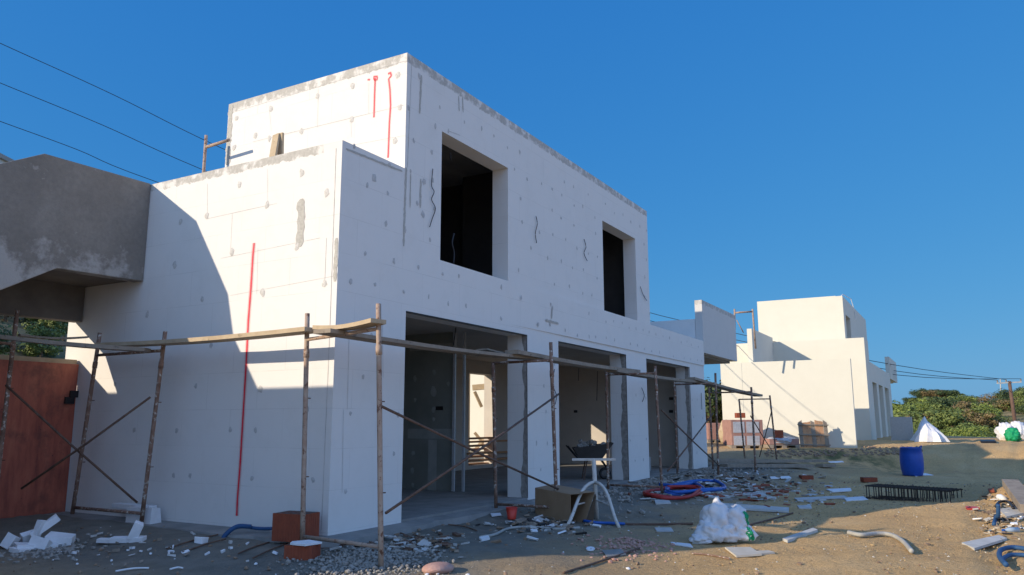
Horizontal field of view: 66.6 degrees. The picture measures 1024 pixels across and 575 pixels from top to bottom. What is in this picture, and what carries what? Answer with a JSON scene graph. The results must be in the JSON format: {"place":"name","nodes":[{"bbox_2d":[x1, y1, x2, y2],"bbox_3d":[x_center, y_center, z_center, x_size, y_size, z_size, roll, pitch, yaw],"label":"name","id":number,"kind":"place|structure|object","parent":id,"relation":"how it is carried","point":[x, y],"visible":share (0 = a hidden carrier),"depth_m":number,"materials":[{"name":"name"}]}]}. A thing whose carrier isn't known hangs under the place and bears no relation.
{"place":"outdoors","nodes":[
{"label":"outdoors","id":0,"kind":"place"},
{"bbox_2d":[0,315,1023,574],"bbox_3d":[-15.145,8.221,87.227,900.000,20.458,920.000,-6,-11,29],"label":"ground","id":1,"kind":"structure","parent":0,"point":[966,461],"depth_m":9.98,"materials":[{"name":"soil"}]},
{"bbox_2d":[0,321,18,352],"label":"tree","id":2,"kind":"object","parent":1,"relation":"on","point":[3,340],"visible":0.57,"depth_m":38.81,"materials":[{"name":"green plant"}]},
{"bbox_2d":[0,310,19,473],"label":"scaffold","id":3,"kind":"object","parent":1,"relation":"on","point":[12,344],"visible":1,"depth_m":10.35,"materials":[{"name":"paint"}]},
{"bbox_2d":[18,334,88,339],"bbox_3d":[-6.483,0.696,11.042,0.128,0.079,0.875,-9,-13,42],"label":"scaffold plank","id":4,"kind":"object","parent":3,"relation":"on","point":[41,337],"visible":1,"depth_m":10.95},
{"bbox_2d":[0,335,150,352],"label":"scaffold plank","id":5,"kind":"object","parent":3,"relation":"on","point":[81,345],"visible":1,"depth_m":10.10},
{"bbox_2d":[5,384,150,502],"bbox_3d":[-5.729,2.041,10.213,1.980,1.538,0.132,0,-10,2],"label":"cross brace","id":6,"kind":"object","parent":3,"relation":"attached to","point":[73,446],"visible":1,"depth_m":10.17,"materials":[{"name":"metal"}]},
{"bbox_2d":[0,532,20,548],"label":"foam offcut","id":7,"kind":"object","parent":1,"relation":"on","point":[9,540],"visible":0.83,"depth_m":8.93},
{"bbox_2d":[20,529,33,541],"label":"foam offcut","id":8,"kind":"object","parent":1,"relation":"on","point":[25,536],"visible":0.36,"depth_m":9.12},
{"bbox_2d":[29,514,60,536],"bbox_3d":[-5.523,2.823,9.218,0.314,0.270,0.098,6,-12,-33],"label":"foam offcut","id":9,"kind":"object","parent":8,"relation":"on","point":[54,519],"visible":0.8,"depth_m":9.21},
{"bbox_2d":[13,542,57,549],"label":"foam offcut","id":10,"kind":"object","parent":1,"relation":"on","point":[22,545],"visible":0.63,"depth_m":8.83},
{"bbox_2d":[27,535,53,549],"bbox_3d":[-5.401,2.953,8.954,0.228,0.240,0.226,1,-10,-4],"label":"foam offcut","id":11,"kind":"object","parent":10,"relation":"on","point":[40,543],"visible":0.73,"depth_m":8.87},
{"bbox_2d":[29,520,46,540],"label":"foam offcut","id":12,"kind":"object","parent":1,"relation":"on","point":[39,525],"visible":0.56,"depth_m":9.13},
{"bbox_2d":[0,355,78,518],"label":"formwork screen","id":13,"kind":"object","parent":1,"relation":"on","point":[35,445],"visible":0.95,"depth_m":11.22,"materials":[{"name":"red wood"}]},
{"bbox_2d":[16,324,65,356],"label":"tree","id":14,"kind":"object","parent":1,"relation":"on","point":[34,349],"visible":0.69,"depth_m":44.90,"materials":[{"name":"green plant"}]},
{"bbox_2d":[21,318,67,333],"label":"tree","id":15,"kind":"object","parent":1,"relation":"on","point":[44,323],"visible":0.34,"depth_m":54.29,"materials":[{"name":"green plant"}]},
{"bbox_2d":[0,533,112,563],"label":"rubble patch","id":16,"kind":"object","parent":1,"relation":"on","point":[50,551],"visible":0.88,"depth_m":8.64,"materials":[{"name":"grey stone"}]},
{"bbox_2d":[45,531,75,546],"bbox_3d":[-5.322,2.969,9.194,0.298,0.173,0.198,2,-10,-14],"label":"foam offcut","id":17,"kind":"object","parent":1,"relation":"on","point":[61,537],"visible":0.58,"depth_m":9.13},
{"bbox_2d":[0,154,150,322],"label":"stair block","id":18,"kind":"structure","parent":1,"relation":"on","point":[70,231],"depth_m":10.70,"materials":[{"name":"concrete"}]},
{"bbox_2d":[70,331,166,521],"bbox_3d":[-5.351,1.838,10.614,1.753,2.527,0.094,-6,-11,29],"label":"scaffold","id":19,"kind":"object","parent":1,"relation":"on","point":[152,432],"visible":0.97,"depth_m":10.44,"materials":[{"name":"metal"}]},
{"bbox_2d":[94,327,315,346],"bbox_3d":[-4.019,0.657,9.933,4.072,0.096,0.248,-6,-11,31],"label":"scaffold plank","id":20,"kind":"object","parent":19,"relation":"on","point":[251,335],"visible":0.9,"depth_m":9.58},
{"bbox_2d":[109,535,146,542],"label":"foam offcut","id":21,"kind":"object","parent":1,"relation":"on","point":[124,539],"visible":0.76,"depth_m":9.04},
{"bbox_2d":[127,520,143,539],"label":"foam offcut","id":22,"kind":"object","parent":21,"relation":"on","point":[136,529],"visible":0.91,"depth_m":9.05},
{"bbox_2d":[125,507,160,523],"bbox_3d":[-4.853,3.012,10.280,0.482,0.240,0.185,-5,-11,27],"label":"foam offcut","id":23,"kind":"object","parent":1,"relation":"on","point":[152,515],"visible":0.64,"depth_m":10.20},
{"bbox_2d":[112,503,156,508],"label":"foam offcut","id":24,"kind":"object","parent":23,"relation":"on","point":[121,505],"visible":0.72,"depth_m":10.54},
{"bbox_2d":[31,531,277,566],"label":"scraps","id":25,"kind":"object","parent":1,"relation":"on","point":[169,551],"visible":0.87,"depth_m":8.46,"materials":[{"name":"white plastic"}]},
{"bbox_2d":[221,524,251,537],"bbox_3d":[-3.266,2.916,9.190,0.370,0.246,0.067,6,-11,-30],"label":"conduit","id":26,"kind":"object","parent":1,"relation":"on","point":[233,528],"visible":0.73,"depth_m":9.18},
{"bbox_2d":[271,510,319,541],"bbox_3d":[-2.445,2.701,8.819,0.424,0.302,0.304,-4,-11,23],"label":"clay block","id":27,"kind":"object","parent":1,"relation":"on","point":[285,526],"depth_m":8.71,"materials":[{"name":"brick"}]},
{"bbox_2d":[284,544,320,560],"bbox_3d":[-2.157,2.720,8.028,0.304,0.152,0.224,-2,-10,10],"label":"clay block","id":28,"kind":"object","parent":1,"relation":"on","point":[296,552],"depth_m":7.93,"materials":[{"name":"brick"}]},
{"bbox_2d":[290,540,321,545],"bbox_3d":[-2.140,2.629,8.021,0.283,0.018,0.264,-9,-13,41],"label":"foam sheet","id":29,"kind":"object","parent":28,"relation":"on","point":[305,542],"visible":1,"depth_m":7.99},
{"bbox_2d":[300,303,385,568],"bbox_3d":[-1.838,1.575,8.442,1.379,2.726,0.106,-7,-12,37],"label":"scaffold","id":30,"kind":"object","parent":1,"relation":"on","point":[379,546],"visible":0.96,"depth_m":8.28,"materials":[{"name":"metal"}]},
{"bbox_2d":[312,318,385,330],"bbox_3d":[-1.799,0.420,8.547,1.040,0.080,0.208,-8,-13,40],"label":"scaffold plank","id":31,"kind":"object","parent":30,"relation":"on","point":[366,323],"visible":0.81,"depth_m":8.37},
{"bbox_2d":[313,328,537,359],"bbox_3d":[-0.866,0.811,10.422,0.265,0.085,4.651,-6,-11,30],"label":"scaffold plank","id":32,"kind":"object","parent":30,"relation":"on","point":[386,340],"visible":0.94,"depth_m":9.76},
{"bbox_2d":[381,393,559,513],"bbox_3d":[-0.324,1.982,9.829,0.116,1.421,4.191,-5,-11,28],"label":"cross brace","id":33,"kind":"object","parent":30,"relation":"attached to","point":[461,461],"visible":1,"depth_m":9.30,"materials":[{"name":"metal"}]},
{"bbox_2d":[257,537,473,574],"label":"gravel heap","id":34,"kind":"object","parent":1,"relation":"on","point":[389,560],"visible":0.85,"depth_m":7.96,"materials":[{"name":"gravel"}]},
{"bbox_2d":[44,53,736,546],"bbox_3d":[0.406,1.424,18.884,6.014,6.840,20.126,-6,-11,29],"label":"villa","id":35,"kind":"object","parent":1,"relation":"on","point":[416,199],"visible":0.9,"depth_m":11.35,"materials":[{"name":"paint"}]},
{"bbox_2d":[202,135,230,172],"bbox_3d":[-4.753,-1.783,12.450,0.589,1.460,0.052,-6,-11,29],"label":"scaffold","id":36,"kind":"object","parent":35,"relation":"on","point":[206,146],"visible":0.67,"depth_m":12.60,"materials":[{"name":"metal"}]},
{"bbox_2d":[269,132,283,156],"bbox_3d":[-3.392,-1.765,11.132,0.206,0.972,0.334,-6,-11,29],"label":"plank prop","id":37,"kind":"object","parent":35,"relation":"on","point":[277,145],"visible":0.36,"depth_m":11.22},
{"bbox_2d":[467,437,507,464],"bbox_3d":[-0.719,4.668,22.107,0.852,0.856,2.509,-6,-11,29],"label":"timber stack","id":38,"kind":"object","parent":35,"relation":"on","point":[486,459],"visible":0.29,"depth_m":21.70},
{"bbox_2d":[566,442,612,479],"bbox_3d":[1.729,3.871,17.392,1.023,0.807,0.600,0,-10,0],"label":"wheelbarrow","id":39,"kind":"object","parent":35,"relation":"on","point":[595,451],"visible":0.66,"depth_m":17.19,"materials":[{"name":"metal"}]},
{"bbox_2d":[321,528,501,555],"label":"scraps","id":40,"kind":"object","parent":1,"relation":"on","point":[399,541],"visible":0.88,"depth_m":8.82,"materials":[{"name":"metal"}]},
{"bbox_2d":[422,562,453,574],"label":"boulder","id":41,"kind":"object","parent":1,"relation":"on","point":[433,568],"visible":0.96,"depth_m":7.60,"materials":[{"name":"pink stone"}]},
{"bbox_2d":[468,374,483,459],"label":"yard wall","id":42,"kind":"structure","parent":1,"relation":"on","point":[476,405],"depth_m":28.58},
{"bbox_2d":[1,468,1022,574],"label":"dark grit","id":43,"kind":"object","parent":1,"relation":"on","point":[468,523],"visible":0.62,"depth_m":9.92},
{"bbox_2d":[506,507,517,519],"bbox_3d":[-0.005,3.249,11.227,0.177,0.165,0.180,-6,-11,29],"label":"bucket","id":44,"kind":"object","parent":1,"relation":"on","point":[511,512],"visible":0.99,"depth_m":11.17,"materials":[{"name":"red plastic"}]},
{"bbox_2d":[491,342,558,507],"bbox_3d":[0.189,2.176,11.936,1.140,2.638,0.094,-5,-11,27],"label":"scaffold","id":45,"kind":"object","parent":1,"relation":"on","point":[494,418],"visible":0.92,"depth_m":11.91,"materials":[{"name":"metal"}]},
{"bbox_2d":[479,526,579,536],"bbox_3d":[0.071,3.154,10.143,1.733,0.075,0.613,9,-13,-41],"label":"hose","id":46,"kind":"object","parent":1,"relation":"on","point":[513,527],"visible":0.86,"depth_m":10.36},
{"bbox_2d":[475,514,600,540],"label":"scraps","id":47,"kind":"object","parent":1,"relation":"on","point":[532,523],"visible":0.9,"depth_m":10.70,"materials":[{"name":"white plastic"}]},
{"bbox_2d":[535,484,595,522],"bbox_3d":[0.786,3.207,11.521,0.386,0.522,0.982,7,-12,-34],"label":"cardboard box","id":48,"kind":"object","parent":1,"relation":"on","point":[560,502],"visible":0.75,"depth_m":11.39,"materials":[{"name":"cardboard"}]},
{"bbox_2d":[566,458,620,527],"bbox_3d":[1.150,2.972,11.272,0.782,0.939,1.073,-1,-10,3],"label":"tripod stand","id":49,"kind":"object","parent":1,"relation":"on","point":[595,482],"visible":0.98,"depth_m":11.64,"materials":[{"name":"metal"}]},
{"bbox_2d":[563,547,640,573],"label":"rod","id":50,"kind":"object","parent":1,"relation":"on","point":[583,566],"visible":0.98,"depth_m":8.48,"materials":[{"name":"metal"}]},
{"bbox_2d":[602,549,625,557],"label":"board offcut","id":51,"kind":"object","parent":1,"relation":"on","point":[610,553],"visible":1,"depth_m":9.00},
{"bbox_2d":[561,532,676,562],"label":"brick crumbs","id":52,"kind":"object","parent":1,"relation":"on","point":[628,542],"visible":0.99,"depth_m":9.43,"materials":[{"name":"stone"}]},
{"bbox_2d":[605,366,663,493],"bbox_3d":[2.379,2.775,15.290,1.141,2.434,0.095,-5,-11,27],"label":"scaffold","id":53,"kind":"object","parent":1,"relation":"on","point":[658,429],"visible":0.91,"depth_m":15.22,"materials":[{"name":"metal"}]},
{"bbox_2d":[505,350,639,372],"bbox_3d":[1.272,1.365,13.878,0.248,0.090,5.250,-5,-11,29],"label":"scaffold plank","id":54,"kind":"object","parent":53,"relation":"on","point":[561,361],"visible":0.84,"depth_m":13.16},
{"bbox_2d":[606,369,700,382],"bbox_3d":[3.343,2.011,17.445,0.262,0.103,5.701,-6,-11,29],"label":"scaffold plank","id":55,"kind":"object","parent":53,"relation":"on","point":[646,376],"visible":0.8,"depth_m":16.66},
{"bbox_2d":[510,465,783,518],"bbox_3d":[3.764,4.245,16.759,2.154,0.267,12.075,-6,-11,29],"label":"rubble strip","id":56,"kind":"object","parent":1,"relation":"on","point":[655,481],"visible":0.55,"depth_m":16.90,"materials":[{"name":"grey stone"}]},
{"bbox_2d":[625,522,692,525],"bbox_3d":[1.986,3.444,11.400,1.392,0.094,0.162,3,-10,-15],"label":"rod","id":57,"kind":"object","parent":1,"relation":"on","point":[690,523],"visible":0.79,"depth_m":11.46,"materials":[{"name":"metal"}]},
{"bbox_2d":[642,485,702,499],"bbox_3d":[3.061,3.879,14.769,0.894,0.147,2.041,-6,-11,29],"label":"pipe coil","id":58,"kind":"object","parent":1,"relation":"on","point":[647,493],"visible":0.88,"depth_m":14.42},
{"bbox_2d":[664,479,726,495],"bbox_3d":[3.751,4.068,15.865,0.948,0.180,3.220,-6,-11,29],"label":"pipe coil","id":59,"kind":"object","parent":1,"relation":"on","point":[667,490],"visible":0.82,"depth_m":15.27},
{"bbox_2d":[673,373,719,474],"bbox_3d":[4.598,3.415,19.415,1.151,2.519,0.096,-7,-12,34],"label":"scaffold","id":60,"kind":"object","parent":1,"relation":"on","point":[716,414],"visible":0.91,"depth_m":19.40,"materials":[{"name":"metal"}]},
{"bbox_2d":[661,409,719,471],"bbox_3d":[3.962,3.352,17.002,0.128,1.308,4.671,-5,-11,26],"label":"cross brace","id":61,"kind":"object","parent":60,"relation":"attached to","point":[674,462],"visible":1,"depth_m":16.61,"materials":[{"name":"metal"}]},
{"bbox_2d":[685,377,762,396],"bbox_3d":[5.857,2.726,21.182,0.268,0.345,5.031,-7,-12,35],"label":"scaffold plank","id":62,"kind":"object","parent":60,"relation":"on","point":[725,388],"visible":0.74,"depth_m":20.65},
{"bbox_2d":[371,472,1022,574],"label":"pebbles","id":63,"kind":"object","parent":1,"relation":"on","point":[775,525],"visible":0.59,"depth_m":10.58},
{"bbox_2d":[704,377,721,422],"bbox_3d":[10.069,6.388,40.305,3.685,3.703,3.979,-9,-13,42],"label":"tree","id":64,"kind":"object","parent":1,"relation":"on","point":[719,399],"visible":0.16,"depth_m":38.94,"materials":[{"name":"green plant"}]},
{"bbox_2d":[706,423,721,442],"bbox_3d":[8.489,6.163,33.084,0.668,0.818,1.000,1,-10,-3],"label":"block pallet","id":65,"kind":"object","parent":1,"relation":"on","point":[713,432],"visible":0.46,"depth_m":32.63,"materials":[{"name":"ceramic"}]},
{"bbox_2d":[689,497,758,544],"bbox_3d":[2.682,2.985,10.017,0.886,0.549,0.530,0,-10,0],"label":"sack","id":66,"kind":"object","parent":1,"relation":"on","point":[720,522],"visible":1,"depth_m":9.85,"materials":[{"name":"plastic"}]},
{"bbox_2d":[628,470,825,491],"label":"scraps","id":67,"kind":"object","parent":1,"relation":"on","point":[720,479],"visible":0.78,"depth_m":17.96,"materials":[{"name":"white plastic"}]},
{"bbox_2d":[618,478,845,506],"bbox_3d":[4.546,4.258,16.564,4.804,0.258,8.133,-6,-11,29],"label":"rubbish strip","id":68,"kind":"object","parent":1,"relation":"on","point":[723,496],"visible":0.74,"depth_m":15.40,"materials":[{"name":"ceramic"}]},
{"bbox_2d":[708,387,756,471],"bbox_3d":[5.922,3.805,20.983,1.298,2.251,0.126,-9,-13,42],"label":"scaffold","id":69,"kind":"object","parent":1,"relation":"on","point":[753,429],"visible":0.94,"depth_m":20.92,"materials":[{"name":"metal"}]},
{"bbox_2d":[722,420,763,448],"bbox_3d":[9.154,5.814,30.939,1.320,1.109,1.100,1,-10,-3],"label":"block pallet","id":70,"kind":"object","parent":1,"relation":"on","point":[732,435],"visible":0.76,"depth_m":30.43,"materials":[{"name":"brick"}]},
{"bbox_2d":[733,422,759,444],"bbox_3d":[9.146,5.694,30.412,1.029,0.898,0.014,1,-10,-3],"label":"film window","id":71,"kind":"structure","parent":70,"relation":"in","point":[736,425],"depth_m":30.40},
{"bbox_2d":[725,547,761,557],"bbox_3d":[2.728,3.116,9.178,0.314,0.034,0.553,0,-10,1],"label":"board offcut","id":72,"kind":"object","parent":1,"relation":"on","point":[736,552],"visible":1,"depth_m":9.14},
{"bbox_2d":[724,503,788,512],"bbox_3d":[4.187,3.772,13.335,1.099,0.096,0.589,-2,-10,9],"label":"board offcut","id":73,"kind":"object","parent":1,"relation":"on","point":[768,509],"visible":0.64,"depth_m":13.23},
{"bbox_2d":[738,395,777,459],"bbox_3d":[8.109,4.643,25.748,1.088,2.117,0.481,-6,-11,29],"label":"scaffold","id":74,"kind":"object","parent":1,"relation":"on","point":[769,398],"visible":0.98,"depth_m":25.61,"materials":[{"name":"metal"}]},
{"bbox_2d":[719,464,813,467],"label":"ground plank","id":75,"kind":"object","parent":1,"relation":"on","point":[766,465],"visible":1,"depth_m":21.80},
{"bbox_2d":[708,459,827,462],"bbox_3d":[8.304,5.539,24.887,5.833,0.250,0.260,7,-12,-36],"label":"ground plank","id":76,"kind":"object","parent":1,"relation":"on","point":[730,460],"visible":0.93,"depth_m":24.34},
{"bbox_2d":[763,436,799,447],"bbox_3d":[10.420,5.987,30.210,1.264,0.449,0.976,1,-10,-3],"label":"block pallet","id":77,"kind":"object","parent":1,"relation":"on","point":[786,442],"visible":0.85,"depth_m":29.86,"materials":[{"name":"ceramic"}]},
{"bbox_2d":[720,329,856,447],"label":"stair block","id":78,"kind":"structure","parent":1,"relation":"on","point":[808,390],"depth_m":31.61,"materials":[{"name":"paint"}]},
{"bbox_2d":[782,528,817,542],"bbox_3d":[3.868,3.309,10.425,0.111,0.047,1.312,-8,-13,38],"label":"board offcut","id":79,"kind":"object","parent":1,"relation":"on","point":[793,537],"visible":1,"depth_m":10.34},
{"bbox_2d":[764,448,861,457],"bbox_3d":[10.778,6.098,28.744,4.430,0.339,2.015,2,-10,-14],"label":"rubble","id":80,"kind":"object","parent":1,"relation":"on","point":[805,453],"visible":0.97,"depth_m":28.45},
{"bbox_2d":[730,294,897,439],"bbox_3d":[17.747,4.952,44.051,6.040,7.317,18.790,-6,-11,29],"label":"villa","id":81,"kind":"object","parent":1,"relation":"on","point":[826,327],"visible":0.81,"depth_m":37.01,"materials":[{"name":"white paint"}]},
{"bbox_2d":[734,309,756,348],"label":"scaffold","id":82,"kind":"object","parent":81,"relation":"on","point":[752,311],"visible":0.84,"depth_m":30.98,"materials":[{"name":"metal"}]},
{"bbox_2d":[794,495,846,499],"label":"board offcut","id":83,"kind":"object","parent":1,"relation":"on","point":[822,497],"visible":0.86,"depth_m":15.23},
{"bbox_2d":[662,483,1023,574],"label":"sand clods","id":84,"kind":"object","parent":1,"relation":"on","point":[884,529],"visible":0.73,"depth_m":11.39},
{"bbox_2d":[847,530,913,552],"bbox_3d":[4.887,3.220,9.909,0.552,0.091,1.405,1,-10,-7],"label":"corrugated hose","id":85,"kind":"object","parent":1,"relation":"on","point":[910,549],"visible":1,"depth_m":10.37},
{"bbox_2d":[861,445,922,455],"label":"earth clods","id":86,"kind":"object","parent":1,"relation":"on","point":[894,452],"visible":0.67,"depth_m":28.62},
{"bbox_2d":[890,417,912,439],"bbox_3d":[16.597,6.016,33.171,0.810,1.000,0.900,-6,-11,29],"label":"hooded crate","id":87,"kind":"object","parent":1,"relation":"on","point":[901,428],"visible":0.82,"depth_m":32.80,"materials":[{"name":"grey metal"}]},
{"bbox_2d":[899,445,923,475],"bbox_3d":[12.234,5.292,23.861,0.660,0.901,0.660,-6,-11,29],"label":"drum","id":88,"kind":"object","parent":1,"relation":"on","point":[911,461],"visible":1,"depth_m":23.62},
{"bbox_2d":[865,483,962,501],"bbox_3d":[7.895,4.063,15.347,0.576,0.280,1.635,8,-13,-40],"label":"rebar cage","id":89,"kind":"object","parent":1,"relation":"on","point":[916,489],"visible":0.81,"depth_m":15.29,"materials":[{"name":"metal"}]},
{"bbox_2d":[910,416,949,441],"bbox_3d":[17.154,5.821,32.116,1.504,1.030,1.668,-6,-11,29],"label":"tarpaulin","id":90,"kind":"object","parent":1,"relation":"on","point":[926,431],"visible":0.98,"depth_m":31.71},
{"bbox_2d":[918,401,962,412],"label":"tree","id":91,"kind":"object","parent":1,"relation":"on","point":[935,406],"visible":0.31,"depth_m":94.04,"materials":[{"name":"green plant"}]},
{"bbox_2d":[925,396,960,409],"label":"tree","id":92,"kind":"object","parent":1,"relation":"on","point":[941,400],"visible":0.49,"depth_m":100.66,"materials":[{"name":"green plant"}]},
{"bbox_2d":[915,410,973,431],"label":"tree","id":93,"kind":"object","parent":1,"relation":"on","point":[936,420],"visible":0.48,"depth_m":81.91,"materials":[{"name":"green plant"}]},
{"bbox_2d":[934,408,970,431],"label":"tree","id":94,"kind":"object","parent":1,"relation":"on","point":[954,420],"visible":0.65,"depth_m":81.07,"materials":[{"name":"green plant"}]},
{"bbox_2d":[943,427,982,436],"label":"tree","id":95,"kind":"object","parent":1,"relation":"on","point":[958,432],"visible":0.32,"depth_m":70.36,"materials":[{"name":"green plant"}]},
{"bbox_2d":[945,400,996,410],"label":"tree","id":96,"kind":"object","parent":1,"relation":"on","point":[962,406],"visible":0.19,"depth_m":94.30,"materials":[{"name":"green plant"}]},
{"bbox_2d":[953,425,990,436],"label":"tree","id":97,"kind":"object","parent":1,"relation":"on","point":[972,430],"visible":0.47,"depth_m":71.00,"materials":[{"name":"green plant"}]},
{"bbox_2d":[961,409,1000,427],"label":"tree","id":98,"kind":"object","parent":1,"relation":"on","point":[981,419],"visible":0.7,"depth_m":83.46,"materials":[{"name":"green plant"}]},
{"bbox_2d":[962,535,1006,550],"bbox_3d":[6.057,3.277,10.044,1.285,0.054,0.269,8,-13,-40],"label":"board offcut","id":99,"kind":"object","parent":1,"relation":"on","point":[976,544],"visible":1,"depth_m":9.97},
{"bbox_2d":[968,403,1002,425],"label":"tree","id":100,"kind":"object","parent":1,"relation":"on","point":[985,406],"visible":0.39,"depth_m":85.86,"materials":[{"name":"green plant"}]},
{"bbox_2d":[969,409,1012,429],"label":"tree","id":101,"kind":"object","parent":1,"relation":"on","point":[996,417],"visible":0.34,"depth_m":83.91,"materials":[{"name":"green plant"}]},
{"bbox_2d":[966,493,1023,541],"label":"scraps","id":102,"kind":"object","parent":1,"relation":"on","point":[1004,520],"visible":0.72,"depth_m":11.42,"materials":[{"name":"white plastic"}]},
{"bbox_2d":[994,422,1013,439],"bbox_3d":[21.569,6.289,34.074,0.978,0.809,0.824,8,-12,-37],"label":"sack","id":103,"kind":"object","parent":1,"relation":"on","point":[1000,429],"visible":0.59,"depth_m":33.87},
{"bbox_2d":[997,379,1021,420],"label":"utility pole","id":104,"kind":"object","parent":1,"relation":"on","point":[1014,418],"visible":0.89,"depth_m":61.87,"materials":[{"name":"wood"}]},
{"bbox_2d":[1,83,991,379],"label":"power line","id":105,"kind":"object","parent":104,"relation":"attached to","point":[201,169],"visible":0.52,"depth_m":19.28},
{"bbox_2d":[0,43,1005,379],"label":"power line","id":106,"kind":"object","parent":104,"relation":"attached to","point":[224,149],"visible":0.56,"depth_m":18.43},
{"bbox_2d":[0,121,1012,378],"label":"power line","id":107,"kind":"object","parent":104,"relation":"attached to","point":[150,179],"visible":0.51,"depth_m":20.29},
{"bbox_2d":[996,545,1023,566],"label":"hose","id":108,"kind":"object","parent":1,"relation":"on","point":[1002,560],"visible":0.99,"depth_m":9.24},
{"bbox_2d":[1000,506,1023,517],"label":"board offcut","id":109,"kind":"object","parent":1,"relation":"on","point":[1011,512],"visible":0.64,"depth_m":11.83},
{"bbox_2d":[1003,427,1021,440],"bbox_3d":[21.297,6.252,33.195,0.642,0.586,0.755,-6,-11,29],"label":"bag","id":110,"kind":"object","parent":1,"relation":"on","point":[1011,434],"visible":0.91,"depth_m":32.96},
{"bbox_2d":[1002,479,1023,512],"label":"timber beam","id":111,"kind":"structure","parent":1,"relation":"on","point":[1014,489],"depth_m":13.06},
{"bbox_2d":[1010,421,1023,438],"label":"sack","id":112,"kind":"object","parent":1,"relation":"on","point":[1019,425],"visible":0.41,"depth_m":36.10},
{"bbox_2d":[0,0,1023,404],"label":"sky","id":113,"kind":"structure","parent":0,"point":[869,152],"materials":[{"name":"blue"}]},
{"bbox_2d":[797,420,830,446],"bbox_3d":[11.668,5.644,30.145,1.188,1.034,0.186,0,-10,0],"label":"pallet","id":114,"kind":"object","parent":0,"point":[817,439],"visible":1,"depth_m":30.14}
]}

